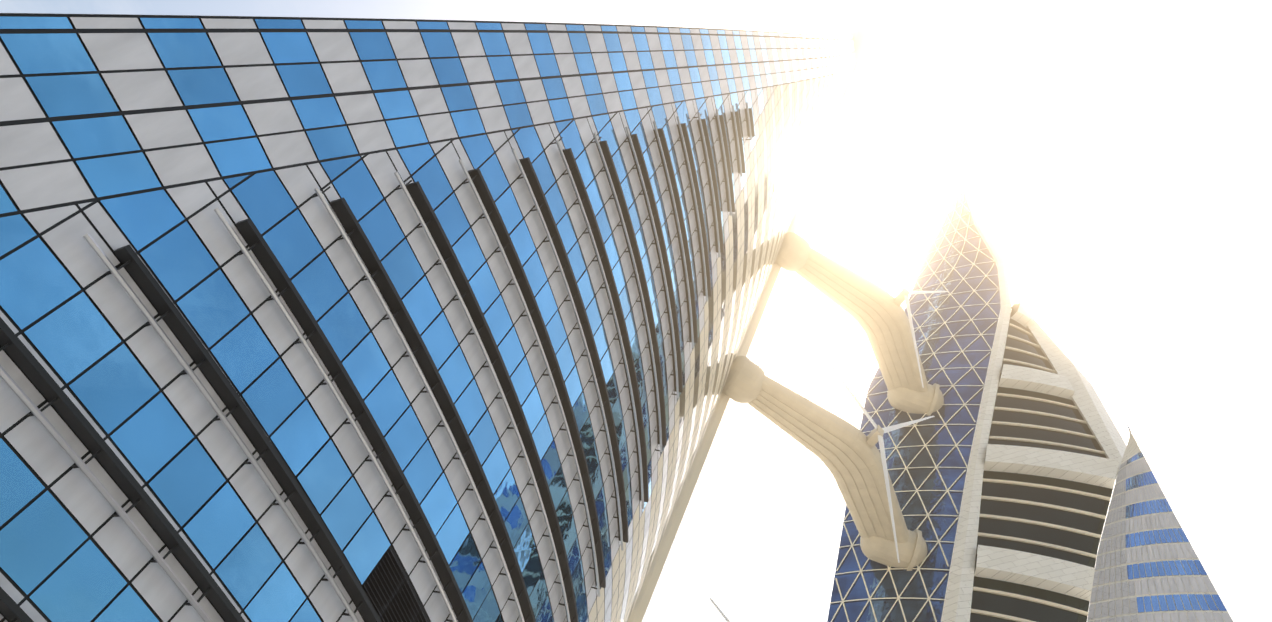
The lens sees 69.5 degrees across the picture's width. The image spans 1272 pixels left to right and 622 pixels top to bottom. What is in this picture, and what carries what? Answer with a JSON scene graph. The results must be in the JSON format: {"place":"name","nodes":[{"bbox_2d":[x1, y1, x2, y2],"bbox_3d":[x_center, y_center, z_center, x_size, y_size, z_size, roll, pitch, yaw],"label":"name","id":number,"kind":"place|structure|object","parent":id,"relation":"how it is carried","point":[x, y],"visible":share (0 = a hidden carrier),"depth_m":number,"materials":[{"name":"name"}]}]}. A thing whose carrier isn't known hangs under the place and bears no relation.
{"place":"outdoors","nodes":[
{"label":"outdoors","id":0,"kind":"place"},
{"bbox_2d":[0,0,1271,621],"label":"sky","id":1,"kind":"structure","parent":0,"point":[1117,154],"materials":[{"name":"white"}]},
{"bbox_2d":[710,598,729,621],"bbox_3d":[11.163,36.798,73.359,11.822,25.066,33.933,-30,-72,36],"label":"wind turbine blade","id":2,"kind":"object","parent":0,"point":[721,612],"visible":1,"depth_m":68.36,"materials":[{"name":"white metal"}]},
{"bbox_2d":[827,184,999,621],"bbox_3d":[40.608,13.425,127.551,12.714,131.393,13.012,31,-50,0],"label":"glass facade","id":3,"kind":"structure","parent":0,"point":[955,326],"depth_m":122.75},
{"bbox_2d":[941,165,1126,621],"bbox_3d":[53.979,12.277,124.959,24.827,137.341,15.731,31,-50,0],"label":"tower ribs","id":4,"kind":"object","parent":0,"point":[1086,400],"visible":0.83,"depth_m":119.18,"materials":[{"name":"beige concrete"}]},
{"bbox_2d":[722,325,934,570],"bbox_3d":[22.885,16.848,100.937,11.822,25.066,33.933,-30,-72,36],"label":"skybridge with turbine","id":5,"kind":"object","parent":4,"relation":"attached to","point":[851,457],"visible":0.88,"depth_m":99.39,"materials":[{"name":"white concrete"}]},
{"bbox_2d":[775,203,948,415],"bbox_3d":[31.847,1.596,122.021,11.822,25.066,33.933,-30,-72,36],"label":"skybridge with turbine","id":6,"kind":"object","parent":4,"relation":"attached to","point":[877,313],"visible":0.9,"depth_m":120.76,"materials":[{"name":"white concrete"}]},
{"bbox_2d":[970,302,1118,621],"bbox_3d":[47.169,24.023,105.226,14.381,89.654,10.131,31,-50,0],"label":"tower band face","id":7,"kind":"object","parent":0,"point":[1050,472],"visible":0.98,"depth_m":108.54},
{"bbox_2d":[1087,423,1232,621],"bbox_3d":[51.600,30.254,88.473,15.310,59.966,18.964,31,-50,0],"label":"skyscraper","id":8,"kind":"structure","parent":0,"point":[1149,567],"depth_m":95.02,"materials":[{"name":"grey concrete"}]},
{"label":"paving","id":9,"kind":"structure","parent":0,"visible":0},
{"bbox_2d":[0,13,855,621],"bbox_3d":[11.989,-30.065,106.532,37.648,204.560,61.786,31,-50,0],"label":"skyscraper facade","id":10,"kind":"structure","parent":9,"relation":"on","point":[152,141],"depth_m":33.56,"materials":[{"name":"blue glass"}]},
{"bbox_2d":[0,102,754,621],"bbox_3d":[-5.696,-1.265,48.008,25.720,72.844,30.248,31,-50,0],"label":"sunshade fins","id":11,"kind":"object","parent":10,"relation":"attached to","point":[18,352],"visible":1,"depth_m":37.71,"materials":[{"name":"grey metal"}]},
{"bbox_2d":[628,27,870,621],"bbox_3d":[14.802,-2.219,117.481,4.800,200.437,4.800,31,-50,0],"label":"building edge trim","id":12,"kind":"structure","parent":10,"relation":"attached to","point":[862,38],"depth_m":98.55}
]}

